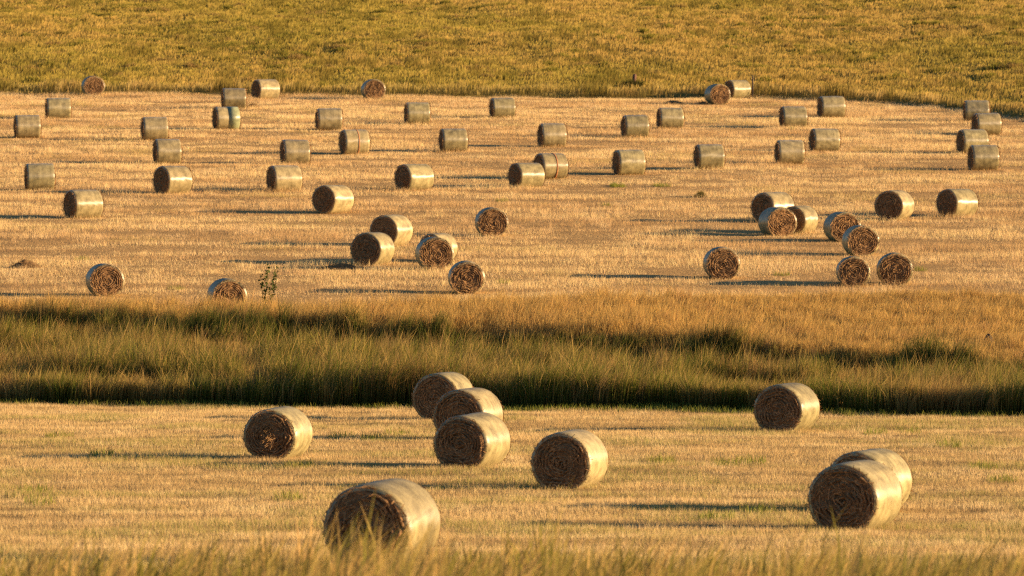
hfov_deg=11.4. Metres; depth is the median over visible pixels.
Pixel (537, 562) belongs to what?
foreground grass
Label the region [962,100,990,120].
hay bale
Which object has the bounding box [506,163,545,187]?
hay bale
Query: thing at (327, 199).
hay bale
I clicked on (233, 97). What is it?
hay bale
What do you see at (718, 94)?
hay bale
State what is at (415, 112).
hay bale
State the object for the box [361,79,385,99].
hay bale
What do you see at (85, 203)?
hay bale
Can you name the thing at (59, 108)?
hay bale
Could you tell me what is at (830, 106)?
hay bale
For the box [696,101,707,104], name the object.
hay heap
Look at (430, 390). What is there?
hay bale
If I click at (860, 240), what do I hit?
hay bale
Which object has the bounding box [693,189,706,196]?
grass tuft
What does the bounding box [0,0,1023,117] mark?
hill grass
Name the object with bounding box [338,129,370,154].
hay bale
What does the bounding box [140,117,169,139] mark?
hay bale
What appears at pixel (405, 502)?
hay bale
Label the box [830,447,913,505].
hay bale
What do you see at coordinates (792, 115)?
hay bale
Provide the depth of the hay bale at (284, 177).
251.35 m
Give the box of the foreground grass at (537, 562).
[0,478,1023,575]
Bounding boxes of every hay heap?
[9,259,41,267]
[247,102,259,107]
[319,261,365,268]
[662,100,684,103]
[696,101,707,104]
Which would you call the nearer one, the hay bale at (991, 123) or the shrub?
the hay bale at (991, 123)
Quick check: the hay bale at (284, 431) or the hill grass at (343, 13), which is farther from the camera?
the hill grass at (343, 13)
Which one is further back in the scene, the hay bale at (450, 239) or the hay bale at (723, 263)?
the hay bale at (450, 239)
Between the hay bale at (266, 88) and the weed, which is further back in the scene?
the hay bale at (266, 88)
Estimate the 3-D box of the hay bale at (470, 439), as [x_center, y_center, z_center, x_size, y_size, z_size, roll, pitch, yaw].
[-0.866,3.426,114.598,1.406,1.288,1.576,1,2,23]
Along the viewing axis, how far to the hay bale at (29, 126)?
298.34 m
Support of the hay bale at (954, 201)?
on the ground at (588, 238)
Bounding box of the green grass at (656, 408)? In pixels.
[0,126,1022,520]
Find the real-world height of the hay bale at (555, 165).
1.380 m
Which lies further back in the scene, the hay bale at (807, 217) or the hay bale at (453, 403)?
the hay bale at (807, 217)
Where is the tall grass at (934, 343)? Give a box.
[0,278,1023,416]
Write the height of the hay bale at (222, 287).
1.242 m
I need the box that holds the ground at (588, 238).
[0,0,1023,572]
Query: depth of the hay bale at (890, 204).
231.46 m
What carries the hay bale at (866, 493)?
on the ground at (588, 238)
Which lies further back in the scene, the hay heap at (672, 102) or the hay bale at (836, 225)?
the hay heap at (672, 102)
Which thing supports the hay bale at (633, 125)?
on the ground at (588, 238)
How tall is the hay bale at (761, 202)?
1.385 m
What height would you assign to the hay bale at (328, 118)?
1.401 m
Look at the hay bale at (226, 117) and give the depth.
307.83 m
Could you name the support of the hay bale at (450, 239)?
on the ground at (588, 238)
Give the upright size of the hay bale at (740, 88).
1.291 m
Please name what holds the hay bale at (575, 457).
on the ground at (588, 238)
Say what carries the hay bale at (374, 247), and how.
on the ground at (588, 238)
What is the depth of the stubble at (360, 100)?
257.00 m
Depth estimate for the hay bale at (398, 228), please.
215.91 m
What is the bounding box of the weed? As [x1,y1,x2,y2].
[258,264,277,304]
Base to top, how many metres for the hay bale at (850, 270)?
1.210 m
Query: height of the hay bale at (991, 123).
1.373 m
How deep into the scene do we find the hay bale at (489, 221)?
221.29 m
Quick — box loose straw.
[10,93,1002,560]
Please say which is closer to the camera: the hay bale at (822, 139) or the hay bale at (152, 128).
the hay bale at (822, 139)
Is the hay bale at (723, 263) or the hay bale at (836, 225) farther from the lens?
the hay bale at (836, 225)
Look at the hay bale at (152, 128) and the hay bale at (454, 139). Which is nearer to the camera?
the hay bale at (454, 139)
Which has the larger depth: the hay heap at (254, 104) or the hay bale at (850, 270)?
the hay heap at (254, 104)
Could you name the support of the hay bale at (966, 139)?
on the ground at (588, 238)
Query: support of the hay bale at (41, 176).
on the ground at (588, 238)
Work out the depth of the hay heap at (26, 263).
204.42 m
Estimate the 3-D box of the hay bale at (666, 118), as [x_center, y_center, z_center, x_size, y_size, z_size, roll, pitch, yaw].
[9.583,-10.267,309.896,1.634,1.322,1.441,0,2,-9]
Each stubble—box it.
[0,90,1023,306]
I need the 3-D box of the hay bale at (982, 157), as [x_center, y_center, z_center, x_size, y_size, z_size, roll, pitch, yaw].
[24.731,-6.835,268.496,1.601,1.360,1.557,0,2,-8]
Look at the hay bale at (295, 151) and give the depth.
273.26 m
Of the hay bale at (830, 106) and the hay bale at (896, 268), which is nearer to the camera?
the hay bale at (896, 268)
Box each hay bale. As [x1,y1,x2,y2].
[13,115,41,137]
[23,163,56,190]
[45,98,71,118]
[62,190,103,217]
[81,76,104,95]
[84,263,124,296]
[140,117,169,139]
[152,139,182,163]
[152,166,193,193]
[207,278,246,308]
[211,107,240,128]
[221,88,246,108]
[242,406,313,459]
[250,79,280,98]
[265,165,303,191]
[279,140,311,164]
[311,185,355,213]
[314,108,343,130]
[321,478,442,561]
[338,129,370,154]
[350,232,395,264]
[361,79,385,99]
[369,214,413,245]
[393,164,434,190]
[403,102,430,123]
[411,371,472,419]
[415,236,454,269]
[418,233,458,256]
[431,386,503,430]
[432,412,513,467]
[437,129,468,151]
[448,260,484,293]
[474,207,508,236]
[488,98,516,117]
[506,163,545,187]
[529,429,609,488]
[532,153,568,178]
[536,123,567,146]
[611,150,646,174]
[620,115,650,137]
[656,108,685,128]
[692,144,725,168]
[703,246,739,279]
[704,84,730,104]
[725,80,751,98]
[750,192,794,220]
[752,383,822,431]
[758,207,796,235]
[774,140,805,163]
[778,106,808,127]
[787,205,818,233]
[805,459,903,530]
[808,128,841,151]
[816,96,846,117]
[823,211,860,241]
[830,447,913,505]
[836,256,870,286]
[842,225,879,256]
[874,190,914,219]
[876,252,913,285]
[934,188,979,216]
[955,129,989,153]
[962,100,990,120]
[966,145,1000,169]
[970,113,1002,134]
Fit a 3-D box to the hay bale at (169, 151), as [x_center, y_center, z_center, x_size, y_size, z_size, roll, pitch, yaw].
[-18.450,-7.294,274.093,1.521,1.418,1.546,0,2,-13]
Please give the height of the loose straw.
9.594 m
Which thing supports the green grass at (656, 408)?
on the ground at (588, 238)
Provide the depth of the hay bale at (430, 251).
203.37 m
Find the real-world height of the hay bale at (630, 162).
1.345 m
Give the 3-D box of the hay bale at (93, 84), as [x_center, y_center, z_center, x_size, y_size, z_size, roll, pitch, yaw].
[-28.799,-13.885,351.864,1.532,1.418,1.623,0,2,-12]
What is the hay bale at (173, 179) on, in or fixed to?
on the ground at (588, 238)
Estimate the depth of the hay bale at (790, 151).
273.51 m
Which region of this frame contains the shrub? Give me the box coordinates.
[614,78,654,87]
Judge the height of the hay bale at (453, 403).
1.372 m
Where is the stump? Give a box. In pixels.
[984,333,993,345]
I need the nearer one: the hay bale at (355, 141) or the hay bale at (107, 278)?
the hay bale at (107, 278)
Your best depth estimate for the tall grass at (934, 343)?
164.06 m
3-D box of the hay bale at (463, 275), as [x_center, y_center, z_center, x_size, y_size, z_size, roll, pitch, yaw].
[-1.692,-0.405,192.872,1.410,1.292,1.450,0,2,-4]
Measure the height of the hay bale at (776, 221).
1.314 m
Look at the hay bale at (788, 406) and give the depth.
132.73 m
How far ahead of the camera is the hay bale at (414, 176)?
251.96 m
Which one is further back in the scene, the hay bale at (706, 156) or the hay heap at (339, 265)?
the hay bale at (706, 156)
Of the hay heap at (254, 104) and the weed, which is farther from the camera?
the hay heap at (254, 104)
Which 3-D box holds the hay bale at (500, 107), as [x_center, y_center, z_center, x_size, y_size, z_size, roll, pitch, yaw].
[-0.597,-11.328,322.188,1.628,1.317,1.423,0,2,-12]
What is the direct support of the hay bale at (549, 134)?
on the ground at (588, 238)
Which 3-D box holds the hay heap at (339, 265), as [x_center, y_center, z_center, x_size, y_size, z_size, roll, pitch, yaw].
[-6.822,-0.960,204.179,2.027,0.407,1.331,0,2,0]

